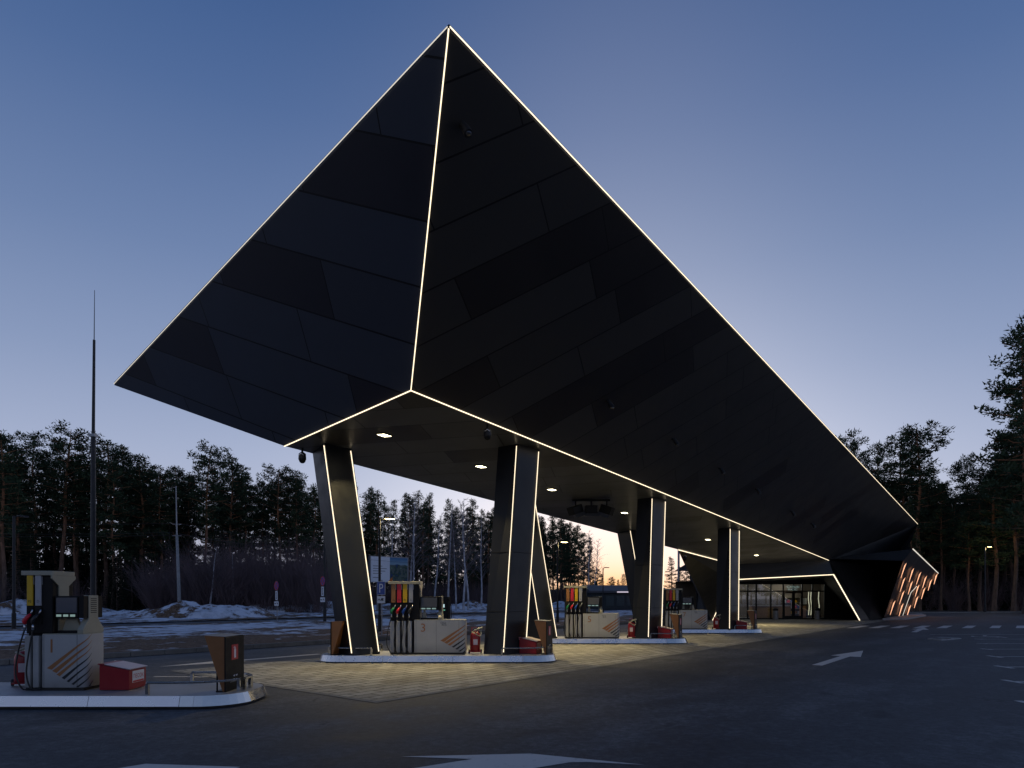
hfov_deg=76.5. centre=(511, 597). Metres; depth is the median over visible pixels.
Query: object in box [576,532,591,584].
pine tree
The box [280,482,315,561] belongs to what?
pine tree
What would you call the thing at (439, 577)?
pine tree
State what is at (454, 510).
pine tree
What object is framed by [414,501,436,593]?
pine tree
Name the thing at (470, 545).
pine tree
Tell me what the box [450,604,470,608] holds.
snow bank
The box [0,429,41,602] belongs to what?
pine tree
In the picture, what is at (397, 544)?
tree
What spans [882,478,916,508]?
pine tree
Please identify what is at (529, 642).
sand box
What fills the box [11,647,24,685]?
fire extinguisher
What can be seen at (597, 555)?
birch tree
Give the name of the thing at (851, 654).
road marking
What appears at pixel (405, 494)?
pine tree
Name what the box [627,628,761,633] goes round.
pump island
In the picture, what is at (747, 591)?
window frame
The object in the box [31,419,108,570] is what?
pine tree
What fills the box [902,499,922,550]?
pine tree
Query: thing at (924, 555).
pine tree
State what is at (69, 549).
pine tree
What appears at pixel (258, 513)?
pine tree
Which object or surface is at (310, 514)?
pine tree
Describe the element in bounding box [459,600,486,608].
snow bank
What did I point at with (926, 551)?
pine tree
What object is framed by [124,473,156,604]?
pine tree
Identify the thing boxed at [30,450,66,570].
pine tree
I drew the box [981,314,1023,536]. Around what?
pine tree
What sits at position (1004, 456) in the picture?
pine tree
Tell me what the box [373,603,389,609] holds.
snow bank
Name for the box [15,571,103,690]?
fuel dispenser
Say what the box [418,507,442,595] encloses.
pine tree
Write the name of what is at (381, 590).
parking sign
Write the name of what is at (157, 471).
pine tree
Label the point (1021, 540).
pine tree
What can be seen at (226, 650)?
fire post
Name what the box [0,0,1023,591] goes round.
sky
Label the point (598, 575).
pine tree
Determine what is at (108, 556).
woods
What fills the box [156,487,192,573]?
pine tree
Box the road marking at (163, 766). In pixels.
[122,764,237,767]
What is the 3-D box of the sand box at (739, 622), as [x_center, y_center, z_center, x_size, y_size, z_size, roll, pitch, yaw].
[11.579,1.350,32.728,0.549,0.460,0.570,0,0,22]
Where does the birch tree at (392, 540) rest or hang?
on the field
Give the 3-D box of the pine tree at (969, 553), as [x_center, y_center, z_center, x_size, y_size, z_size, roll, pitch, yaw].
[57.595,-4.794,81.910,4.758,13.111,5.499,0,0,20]
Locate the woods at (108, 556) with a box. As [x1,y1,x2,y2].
[7,516,1021,597]
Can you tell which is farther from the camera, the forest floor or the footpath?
the forest floor
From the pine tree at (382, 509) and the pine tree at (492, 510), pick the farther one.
the pine tree at (492, 510)
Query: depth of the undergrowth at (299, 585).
70.70 m
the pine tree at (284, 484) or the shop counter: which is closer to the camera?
the shop counter
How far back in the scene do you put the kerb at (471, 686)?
14.21 m
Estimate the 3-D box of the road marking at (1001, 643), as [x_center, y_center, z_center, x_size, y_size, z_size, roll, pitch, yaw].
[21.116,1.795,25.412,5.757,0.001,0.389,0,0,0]
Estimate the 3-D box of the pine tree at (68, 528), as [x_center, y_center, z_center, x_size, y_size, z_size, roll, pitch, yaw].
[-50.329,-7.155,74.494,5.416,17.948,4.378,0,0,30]
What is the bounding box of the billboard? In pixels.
[368,556,407,609]
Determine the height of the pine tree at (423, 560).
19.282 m
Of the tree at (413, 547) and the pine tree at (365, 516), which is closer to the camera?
the tree at (413, 547)
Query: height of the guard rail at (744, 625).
0.218 m
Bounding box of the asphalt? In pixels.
[0,613,1023,767]
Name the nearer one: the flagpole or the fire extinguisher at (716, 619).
the fire extinguisher at (716, 619)
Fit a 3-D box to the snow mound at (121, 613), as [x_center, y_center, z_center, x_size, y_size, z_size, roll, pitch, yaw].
[-35.618,1.607,62.000,10.000,0.985,6.800,0,0,-17]
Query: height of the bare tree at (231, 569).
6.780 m
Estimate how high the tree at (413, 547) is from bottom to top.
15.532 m
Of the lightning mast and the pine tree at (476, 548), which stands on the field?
the pine tree at (476, 548)
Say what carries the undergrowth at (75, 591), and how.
on the field
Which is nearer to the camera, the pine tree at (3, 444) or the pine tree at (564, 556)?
the pine tree at (3, 444)
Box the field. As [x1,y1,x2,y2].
[0,607,597,625]
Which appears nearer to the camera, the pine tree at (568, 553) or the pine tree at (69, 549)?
the pine tree at (69, 549)
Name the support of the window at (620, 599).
in the roadside shop at (616, 597)
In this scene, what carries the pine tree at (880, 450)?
on the forest floor
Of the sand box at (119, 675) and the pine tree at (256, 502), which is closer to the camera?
the sand box at (119, 675)
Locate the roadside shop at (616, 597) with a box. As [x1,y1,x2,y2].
[582,585,631,609]
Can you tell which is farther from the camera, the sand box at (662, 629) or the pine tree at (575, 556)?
the pine tree at (575, 556)
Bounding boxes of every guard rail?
[145,671,252,694]
[328,644,382,655]
[501,646,549,655]
[650,632,676,638]
[734,624,756,629]
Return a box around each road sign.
[274,581,278,620]
[320,576,324,601]
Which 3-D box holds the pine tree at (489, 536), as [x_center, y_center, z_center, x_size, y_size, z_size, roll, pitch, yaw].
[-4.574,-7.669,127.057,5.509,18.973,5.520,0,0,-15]
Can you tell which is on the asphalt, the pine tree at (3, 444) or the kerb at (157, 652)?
the kerb at (157, 652)
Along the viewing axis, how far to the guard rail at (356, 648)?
17.89 m
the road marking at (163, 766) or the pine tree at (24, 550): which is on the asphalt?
the road marking at (163, 766)
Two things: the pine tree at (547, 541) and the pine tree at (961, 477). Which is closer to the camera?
the pine tree at (961, 477)
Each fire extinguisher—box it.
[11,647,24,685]
[468,627,482,652]
[627,619,636,637]
[712,614,720,628]
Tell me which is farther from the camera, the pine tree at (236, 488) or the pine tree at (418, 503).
the pine tree at (418, 503)
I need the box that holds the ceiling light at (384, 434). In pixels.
[376,433,391,436]
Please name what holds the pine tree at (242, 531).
on the field
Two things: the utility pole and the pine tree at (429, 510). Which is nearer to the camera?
the utility pole
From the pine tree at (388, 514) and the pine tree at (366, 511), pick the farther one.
the pine tree at (388, 514)
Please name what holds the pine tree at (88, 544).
on the field
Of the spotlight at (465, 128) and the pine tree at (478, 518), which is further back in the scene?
the pine tree at (478, 518)
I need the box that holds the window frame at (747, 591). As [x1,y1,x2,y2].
[696,583,825,618]
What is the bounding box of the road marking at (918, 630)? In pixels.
[912,628,927,631]
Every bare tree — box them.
[190,547,233,603]
[223,553,246,602]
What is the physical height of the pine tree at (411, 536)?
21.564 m
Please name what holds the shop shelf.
on the station shop at (895, 574)
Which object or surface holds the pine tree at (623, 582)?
on the field
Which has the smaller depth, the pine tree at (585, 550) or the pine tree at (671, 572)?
the pine tree at (671, 572)
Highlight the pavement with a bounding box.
[177,619,885,700]
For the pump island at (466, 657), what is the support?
on the pavement
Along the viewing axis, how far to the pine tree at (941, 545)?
85.92 m
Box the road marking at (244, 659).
[161,654,317,666]
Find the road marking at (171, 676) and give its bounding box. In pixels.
[154,676,189,676]
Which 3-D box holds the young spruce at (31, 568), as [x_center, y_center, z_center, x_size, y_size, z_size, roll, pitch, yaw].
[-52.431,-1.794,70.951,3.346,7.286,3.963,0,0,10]
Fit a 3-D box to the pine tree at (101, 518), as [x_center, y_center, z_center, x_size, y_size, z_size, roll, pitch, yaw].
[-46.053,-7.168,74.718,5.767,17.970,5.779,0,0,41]
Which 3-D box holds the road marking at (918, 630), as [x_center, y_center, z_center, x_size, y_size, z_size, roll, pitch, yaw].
[22.692,1.795,36.218,0.837,0.001,6.089,0,0,42]
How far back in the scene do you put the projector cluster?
25.71 m
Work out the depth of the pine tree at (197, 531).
96.83 m
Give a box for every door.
[784,592,792,617]
[794,592,801,617]
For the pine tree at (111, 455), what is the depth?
78.80 m
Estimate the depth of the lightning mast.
29.94 m
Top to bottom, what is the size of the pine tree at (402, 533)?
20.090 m
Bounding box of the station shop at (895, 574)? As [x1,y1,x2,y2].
[675,524,938,620]
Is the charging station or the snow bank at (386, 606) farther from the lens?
the snow bank at (386, 606)
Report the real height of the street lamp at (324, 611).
7.370 m
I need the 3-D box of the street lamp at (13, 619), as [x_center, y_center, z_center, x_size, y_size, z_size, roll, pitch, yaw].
[-28.041,-1.455,36.991,0.280,6.470,0.890,0,0,21]
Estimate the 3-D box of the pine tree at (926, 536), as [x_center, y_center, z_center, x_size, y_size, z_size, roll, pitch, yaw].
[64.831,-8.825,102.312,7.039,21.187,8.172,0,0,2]
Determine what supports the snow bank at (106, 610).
on the field
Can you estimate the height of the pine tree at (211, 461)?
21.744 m
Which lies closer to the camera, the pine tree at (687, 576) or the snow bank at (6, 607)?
the snow bank at (6, 607)
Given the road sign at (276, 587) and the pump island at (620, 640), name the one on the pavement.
the pump island at (620, 640)
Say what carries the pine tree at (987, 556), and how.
on the forest floor
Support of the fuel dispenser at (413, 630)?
on the pump island at (466, 657)
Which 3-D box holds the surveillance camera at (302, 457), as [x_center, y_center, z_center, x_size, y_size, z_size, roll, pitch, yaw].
[-6.003,-4.065,18.583,0.220,0.445,0.236,0,0,0]
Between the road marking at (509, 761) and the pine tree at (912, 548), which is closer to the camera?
the road marking at (509, 761)
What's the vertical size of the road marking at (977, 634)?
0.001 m
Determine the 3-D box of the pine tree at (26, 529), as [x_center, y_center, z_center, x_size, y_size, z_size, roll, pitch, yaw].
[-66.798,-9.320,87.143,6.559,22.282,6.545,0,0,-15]
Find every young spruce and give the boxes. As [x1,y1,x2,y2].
[6,551,26,600]
[19,537,44,598]
[19,552,41,597]
[102,556,134,610]
[119,570,140,609]
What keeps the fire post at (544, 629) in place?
on the pump island at (466, 657)
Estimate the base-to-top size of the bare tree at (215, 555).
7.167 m
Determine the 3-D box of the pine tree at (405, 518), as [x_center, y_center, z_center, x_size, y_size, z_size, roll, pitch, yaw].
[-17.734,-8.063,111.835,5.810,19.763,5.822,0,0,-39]
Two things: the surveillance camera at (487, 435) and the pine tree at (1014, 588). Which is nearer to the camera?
the surveillance camera at (487, 435)
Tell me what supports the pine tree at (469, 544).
on the field
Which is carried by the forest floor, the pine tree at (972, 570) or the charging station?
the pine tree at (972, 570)
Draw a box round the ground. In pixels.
[0,610,908,664]
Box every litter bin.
[773,608,777,619]
[815,608,819,619]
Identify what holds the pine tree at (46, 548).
on the field
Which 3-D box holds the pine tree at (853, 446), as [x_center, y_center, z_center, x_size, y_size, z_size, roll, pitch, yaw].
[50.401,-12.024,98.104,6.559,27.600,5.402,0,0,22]
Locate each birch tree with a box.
[377,520,401,584]
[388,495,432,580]
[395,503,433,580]
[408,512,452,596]
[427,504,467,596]
[441,522,472,608]
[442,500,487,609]
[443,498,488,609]
[456,516,490,605]
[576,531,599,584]
[586,539,605,584]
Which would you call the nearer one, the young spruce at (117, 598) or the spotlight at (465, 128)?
the spotlight at (465, 128)
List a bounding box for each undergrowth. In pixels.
[0,567,109,601]
[5,548,153,608]
[114,524,371,612]
[326,578,559,603]
[328,574,607,604]
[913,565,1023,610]
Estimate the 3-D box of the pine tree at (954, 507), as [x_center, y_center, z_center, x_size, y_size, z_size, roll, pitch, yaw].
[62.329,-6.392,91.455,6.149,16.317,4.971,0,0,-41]
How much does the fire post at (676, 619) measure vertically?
0.953 m
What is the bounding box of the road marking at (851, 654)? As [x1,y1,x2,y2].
[813,651,862,665]
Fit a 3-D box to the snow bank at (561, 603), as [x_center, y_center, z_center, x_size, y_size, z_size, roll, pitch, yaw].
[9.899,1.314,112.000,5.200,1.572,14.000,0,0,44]
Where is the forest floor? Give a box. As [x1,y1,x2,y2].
[909,609,1019,611]
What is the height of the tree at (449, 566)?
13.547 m
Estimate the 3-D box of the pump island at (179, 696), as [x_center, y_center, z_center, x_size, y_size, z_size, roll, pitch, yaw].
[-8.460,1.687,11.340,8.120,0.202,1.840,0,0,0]
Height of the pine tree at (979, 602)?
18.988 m
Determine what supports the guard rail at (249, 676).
on the pump island at (179, 696)
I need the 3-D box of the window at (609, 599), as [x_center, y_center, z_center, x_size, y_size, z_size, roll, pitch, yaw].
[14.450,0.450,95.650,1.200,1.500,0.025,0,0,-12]
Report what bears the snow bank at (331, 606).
on the field
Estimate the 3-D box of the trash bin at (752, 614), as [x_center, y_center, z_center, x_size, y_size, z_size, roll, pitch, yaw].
[12.097,1.113,32.757,0.390,0.953,0.750,0,0,28]
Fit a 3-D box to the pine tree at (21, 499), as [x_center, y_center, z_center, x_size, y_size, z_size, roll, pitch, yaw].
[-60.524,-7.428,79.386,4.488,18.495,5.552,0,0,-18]
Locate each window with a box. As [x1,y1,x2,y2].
[606,596,613,605]
[617,596,623,605]
[627,596,630,605]
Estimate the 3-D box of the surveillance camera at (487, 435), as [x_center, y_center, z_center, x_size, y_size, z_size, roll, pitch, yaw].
[-0.657,-4.436,17.393,0.220,0.445,0.236,0,0,0]
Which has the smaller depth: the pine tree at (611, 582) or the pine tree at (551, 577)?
the pine tree at (551, 577)
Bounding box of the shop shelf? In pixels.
[781,595,798,615]
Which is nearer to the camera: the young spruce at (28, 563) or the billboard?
the young spruce at (28, 563)
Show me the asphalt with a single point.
(902, 697)
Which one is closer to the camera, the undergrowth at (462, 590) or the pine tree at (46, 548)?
the pine tree at (46, 548)
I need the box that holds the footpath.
[882,613,925,619]
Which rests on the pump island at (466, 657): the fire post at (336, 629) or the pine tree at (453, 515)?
the fire post at (336, 629)
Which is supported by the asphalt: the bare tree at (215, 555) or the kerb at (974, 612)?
the kerb at (974, 612)
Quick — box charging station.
[443,597,451,618]
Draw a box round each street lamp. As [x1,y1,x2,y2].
[11,515,28,628]
[323,543,325,620]
[378,517,394,631]
[556,541,567,622]
[602,567,608,612]
[984,546,991,611]
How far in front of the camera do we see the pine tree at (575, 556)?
125.81 m
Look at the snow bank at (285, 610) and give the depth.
71.45 m
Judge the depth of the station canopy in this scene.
17.29 m
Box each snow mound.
[102,610,137,615]
[127,600,276,621]
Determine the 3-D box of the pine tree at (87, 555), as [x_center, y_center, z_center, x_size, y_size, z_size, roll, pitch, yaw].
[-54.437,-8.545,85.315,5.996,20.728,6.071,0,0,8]
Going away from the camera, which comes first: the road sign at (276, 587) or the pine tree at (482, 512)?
the road sign at (276, 587)
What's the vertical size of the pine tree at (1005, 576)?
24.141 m
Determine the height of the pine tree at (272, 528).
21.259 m
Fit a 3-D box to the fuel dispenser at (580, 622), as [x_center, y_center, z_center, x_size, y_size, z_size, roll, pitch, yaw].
[3.094,0.566,25.469,2.201,2.048,0.705,0,0,0]
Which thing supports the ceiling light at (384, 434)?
attached to the station canopy
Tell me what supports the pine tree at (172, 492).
on the field
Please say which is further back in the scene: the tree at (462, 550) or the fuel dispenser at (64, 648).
the tree at (462, 550)
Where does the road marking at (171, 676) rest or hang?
on the asphalt
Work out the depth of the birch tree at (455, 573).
86.12 m
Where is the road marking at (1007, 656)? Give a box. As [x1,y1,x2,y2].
[992,656,1023,657]
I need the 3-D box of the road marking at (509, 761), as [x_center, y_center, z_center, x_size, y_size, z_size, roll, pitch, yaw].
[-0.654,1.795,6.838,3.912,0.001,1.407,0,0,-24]
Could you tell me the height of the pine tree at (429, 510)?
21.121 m
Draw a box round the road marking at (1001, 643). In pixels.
[980,643,1023,643]
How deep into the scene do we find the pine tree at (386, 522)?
109.35 m
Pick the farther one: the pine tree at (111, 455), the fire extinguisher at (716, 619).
the pine tree at (111, 455)
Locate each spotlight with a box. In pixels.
[459,120,472,137]
[606,400,614,409]
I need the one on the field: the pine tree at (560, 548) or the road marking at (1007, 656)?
the pine tree at (560, 548)
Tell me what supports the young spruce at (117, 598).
on the field
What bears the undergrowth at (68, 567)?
on the field
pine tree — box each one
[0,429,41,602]
[0,433,16,537]
[0,447,41,575]
[0,449,47,596]
[0,460,33,587]
[5,431,67,565]
[6,462,34,552]
[21,467,66,569]
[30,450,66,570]
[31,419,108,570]
[48,453,107,595]
[50,455,101,595]
[58,463,101,585]
[61,440,143,607]
[75,456,116,594]
[82,460,137,609]
[96,444,146,608]
[107,454,174,609]
[107,463,153,607]
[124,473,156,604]
[127,464,183,573]
[133,466,183,577]
[148,465,200,573]
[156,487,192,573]
[169,471,204,577]
[170,474,209,572]
[182,439,233,566]
[186,468,233,558]
[202,455,260,562]
[203,479,238,562]
[214,466,267,556]
[223,479,257,557]
[224,480,269,563]
[242,500,272,566]
[248,483,295,561]
[249,477,277,553]
[254,463,300,559]
[271,469,319,558]
[273,472,304,568]
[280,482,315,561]
[293,485,323,565]
[300,483,322,550]
[314,508,326,574]
[359,491,389,588]
[359,492,371,555]
[361,486,379,590]
[363,490,391,603]
[376,500,393,603]
[384,505,395,594]
[388,499,402,556]
[391,494,424,580]
[392,492,419,576]
[395,513,406,555]
[403,498,418,579]
[407,490,429,580]
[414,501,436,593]
[416,509,432,591]
[417,492,443,595]
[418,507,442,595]
[422,500,439,593]
[430,520,446,590]
[433,498,460,585]
[440,512,461,596]
[444,507,467,588]
[453,507,477,590]
[457,514,465,589]
[459,498,484,595]
[462,506,476,589]
[468,514,484,591]
[470,514,480,587]
[476,509,487,585]
[476,511,492,587]
[482,506,493,581]
[539,516,550,584]
[539,522,548,573]
[542,523,551,572]
[544,516,560,598]
[545,520,562,602]
[549,519,573,600]
[552,518,571,601]
[554,527,571,583]
[558,523,576,585]
[561,523,579,585]
[568,524,589,585]
[568,528,581,585]
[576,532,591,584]
[583,537,597,584]
[593,569,602,584]
[606,577,615,584]
[618,573,626,584]
[663,556,676,587]
[680,571,689,580]
[835,427,868,457]
[857,453,883,474]
[860,439,903,503]
[872,432,935,530]
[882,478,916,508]
[886,419,954,610]
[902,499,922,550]
[909,516,926,611]
[912,504,958,609]
[913,477,945,574]
[913,488,948,606]
[920,482,959,610]
[927,480,960,609]
[932,481,957,507]
[937,493,975,599]
[942,452,986,609]
[947,507,990,611]
[951,466,1005,610]
[951,512,987,583]
[954,490,1001,609]
[956,456,1023,610]
[965,321,1023,613]
[971,480,1010,609]
[973,462,1023,608]
[977,430,1023,610]
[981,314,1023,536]
[984,476,1023,609]
[988,517,1023,582]
[989,500,1023,610]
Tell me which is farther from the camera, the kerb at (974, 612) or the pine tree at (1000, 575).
the pine tree at (1000, 575)
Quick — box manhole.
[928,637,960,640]
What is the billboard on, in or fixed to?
on the field
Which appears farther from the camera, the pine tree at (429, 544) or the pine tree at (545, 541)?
the pine tree at (545, 541)
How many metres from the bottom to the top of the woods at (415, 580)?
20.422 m
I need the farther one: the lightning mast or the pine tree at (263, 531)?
the pine tree at (263, 531)
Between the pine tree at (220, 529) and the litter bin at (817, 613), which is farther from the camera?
the pine tree at (220, 529)
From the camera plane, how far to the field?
54.19 m
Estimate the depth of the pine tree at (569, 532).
131.78 m
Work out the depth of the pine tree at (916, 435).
85.17 m
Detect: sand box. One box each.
[98,660,146,689]
[519,637,540,653]
[657,626,672,637]
[736,620,746,628]
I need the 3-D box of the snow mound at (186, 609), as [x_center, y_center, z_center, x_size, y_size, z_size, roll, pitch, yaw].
[-26.583,1.163,56.000,12.000,1.874,8.000,0,0,-14]
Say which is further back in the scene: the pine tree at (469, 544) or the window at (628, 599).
the pine tree at (469, 544)
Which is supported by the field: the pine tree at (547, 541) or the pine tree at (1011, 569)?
the pine tree at (547, 541)
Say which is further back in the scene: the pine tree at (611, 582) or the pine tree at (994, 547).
the pine tree at (611, 582)
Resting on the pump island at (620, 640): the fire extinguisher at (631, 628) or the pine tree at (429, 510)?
the fire extinguisher at (631, 628)
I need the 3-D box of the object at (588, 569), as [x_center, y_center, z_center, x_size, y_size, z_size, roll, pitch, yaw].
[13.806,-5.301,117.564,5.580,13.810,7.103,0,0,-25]
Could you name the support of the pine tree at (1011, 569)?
on the forest floor
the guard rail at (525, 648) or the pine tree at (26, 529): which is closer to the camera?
the guard rail at (525, 648)
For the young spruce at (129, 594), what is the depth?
80.80 m
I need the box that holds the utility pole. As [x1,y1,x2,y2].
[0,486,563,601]
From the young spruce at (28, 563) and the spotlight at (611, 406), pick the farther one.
the young spruce at (28, 563)
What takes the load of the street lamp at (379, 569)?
on the verge
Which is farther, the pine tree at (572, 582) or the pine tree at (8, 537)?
the pine tree at (572, 582)
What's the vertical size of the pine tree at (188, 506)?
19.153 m
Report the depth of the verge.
31.44 m
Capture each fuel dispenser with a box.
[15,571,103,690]
[386,581,466,653]
[563,586,619,638]
[663,588,706,629]
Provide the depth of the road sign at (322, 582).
47.20 m
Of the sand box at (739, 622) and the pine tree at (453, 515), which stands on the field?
the pine tree at (453, 515)
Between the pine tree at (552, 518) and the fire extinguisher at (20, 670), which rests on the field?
the pine tree at (552, 518)
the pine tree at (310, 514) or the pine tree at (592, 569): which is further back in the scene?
the pine tree at (592, 569)
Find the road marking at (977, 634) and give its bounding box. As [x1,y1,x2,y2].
[932,634,1023,634]
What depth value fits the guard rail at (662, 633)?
25.08 m
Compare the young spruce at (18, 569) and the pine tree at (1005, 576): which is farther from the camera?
the pine tree at (1005, 576)
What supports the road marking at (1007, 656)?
on the asphalt
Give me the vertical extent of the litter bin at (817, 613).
0.960 m
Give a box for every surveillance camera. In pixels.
[298,448,305,462]
[483,424,491,439]
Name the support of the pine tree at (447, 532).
on the field
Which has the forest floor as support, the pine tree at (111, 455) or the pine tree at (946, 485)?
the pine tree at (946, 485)
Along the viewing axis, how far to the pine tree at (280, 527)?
90.00 m
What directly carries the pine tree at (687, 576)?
on the field
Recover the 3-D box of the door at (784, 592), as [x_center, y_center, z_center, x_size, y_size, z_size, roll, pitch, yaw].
[22.825,0.615,53.607,0.736,2.170,0.105,0,0,0]
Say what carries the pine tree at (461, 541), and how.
on the field
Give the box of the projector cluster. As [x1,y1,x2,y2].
[567,499,614,517]
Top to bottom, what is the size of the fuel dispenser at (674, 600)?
2.048 m
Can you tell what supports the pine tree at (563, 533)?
on the field
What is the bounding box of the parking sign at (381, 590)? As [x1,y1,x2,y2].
[377,580,384,634]
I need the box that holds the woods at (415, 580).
[8,536,1020,605]
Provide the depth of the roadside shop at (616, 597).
95.88 m
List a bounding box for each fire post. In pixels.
[204,633,243,691]
[330,621,343,654]
[534,620,552,654]
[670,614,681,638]
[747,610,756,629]
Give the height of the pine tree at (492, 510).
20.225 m
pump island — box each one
[0,682,266,708]
[320,651,556,662]
[527,636,686,643]
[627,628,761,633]
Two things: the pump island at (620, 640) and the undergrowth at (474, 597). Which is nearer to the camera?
the pump island at (620, 640)
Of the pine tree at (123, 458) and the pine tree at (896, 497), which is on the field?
the pine tree at (123, 458)
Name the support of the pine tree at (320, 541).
on the field
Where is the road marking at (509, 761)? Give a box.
[401,754,641,767]
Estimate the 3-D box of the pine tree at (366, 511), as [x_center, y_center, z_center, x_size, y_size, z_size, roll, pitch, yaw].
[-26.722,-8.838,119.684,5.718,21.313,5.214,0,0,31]
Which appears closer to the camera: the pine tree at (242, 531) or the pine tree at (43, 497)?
the pine tree at (43, 497)
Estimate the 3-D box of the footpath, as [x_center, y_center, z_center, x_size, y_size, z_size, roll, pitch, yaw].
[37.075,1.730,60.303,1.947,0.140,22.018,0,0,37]
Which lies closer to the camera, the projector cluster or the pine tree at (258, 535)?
the projector cluster
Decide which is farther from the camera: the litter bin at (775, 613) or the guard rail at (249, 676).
the litter bin at (775, 613)
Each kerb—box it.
[0,620,662,664]
[172,620,887,702]
[909,611,1021,612]
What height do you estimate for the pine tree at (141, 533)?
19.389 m
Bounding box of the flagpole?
[677,551,679,580]
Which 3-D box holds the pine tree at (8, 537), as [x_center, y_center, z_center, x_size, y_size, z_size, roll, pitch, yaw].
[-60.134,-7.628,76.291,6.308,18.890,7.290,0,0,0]
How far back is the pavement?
16.39 m
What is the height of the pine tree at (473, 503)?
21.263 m
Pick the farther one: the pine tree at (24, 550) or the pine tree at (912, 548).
the pine tree at (912, 548)
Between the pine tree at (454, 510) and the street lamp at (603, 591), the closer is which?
the street lamp at (603, 591)
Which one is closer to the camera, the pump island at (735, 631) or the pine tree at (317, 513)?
the pump island at (735, 631)
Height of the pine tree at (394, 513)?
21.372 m
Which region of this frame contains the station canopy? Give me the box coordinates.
[114,24,917,655]
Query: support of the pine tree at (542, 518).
on the field
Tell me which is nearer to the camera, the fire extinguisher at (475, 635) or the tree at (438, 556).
the fire extinguisher at (475, 635)
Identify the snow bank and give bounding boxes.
[0,598,26,614]
[102,608,115,611]
[265,604,331,612]
[320,601,332,610]
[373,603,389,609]
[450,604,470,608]
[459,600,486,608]
[554,601,564,606]
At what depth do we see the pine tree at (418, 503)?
119.53 m
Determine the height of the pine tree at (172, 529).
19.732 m
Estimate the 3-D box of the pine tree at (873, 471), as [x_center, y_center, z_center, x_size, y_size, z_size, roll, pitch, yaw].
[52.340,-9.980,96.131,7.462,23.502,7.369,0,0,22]
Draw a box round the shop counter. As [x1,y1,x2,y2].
[749,605,790,617]
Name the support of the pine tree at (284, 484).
on the field
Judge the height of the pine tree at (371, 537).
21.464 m
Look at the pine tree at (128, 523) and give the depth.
87.34 m
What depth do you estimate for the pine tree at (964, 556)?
95.36 m
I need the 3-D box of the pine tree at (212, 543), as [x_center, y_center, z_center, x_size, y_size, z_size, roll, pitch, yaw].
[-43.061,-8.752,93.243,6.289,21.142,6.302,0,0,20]
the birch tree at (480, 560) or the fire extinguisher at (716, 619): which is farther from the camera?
the birch tree at (480, 560)
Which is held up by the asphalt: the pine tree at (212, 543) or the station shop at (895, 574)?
the station shop at (895, 574)
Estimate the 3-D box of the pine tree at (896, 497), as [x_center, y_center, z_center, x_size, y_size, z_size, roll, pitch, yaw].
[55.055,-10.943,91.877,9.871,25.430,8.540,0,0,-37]
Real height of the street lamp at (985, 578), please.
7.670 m
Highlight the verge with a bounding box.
[0,610,662,658]
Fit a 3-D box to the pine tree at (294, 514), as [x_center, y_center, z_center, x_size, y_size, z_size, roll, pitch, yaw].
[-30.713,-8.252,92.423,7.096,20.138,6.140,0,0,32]
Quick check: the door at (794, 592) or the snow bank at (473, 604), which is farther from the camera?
the snow bank at (473, 604)
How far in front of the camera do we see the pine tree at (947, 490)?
120.98 m
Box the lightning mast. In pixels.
[88,290,97,594]
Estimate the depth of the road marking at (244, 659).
18.85 m
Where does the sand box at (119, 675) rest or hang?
on the pump island at (179, 696)
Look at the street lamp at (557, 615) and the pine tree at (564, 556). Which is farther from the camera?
the pine tree at (564, 556)
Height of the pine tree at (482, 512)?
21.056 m

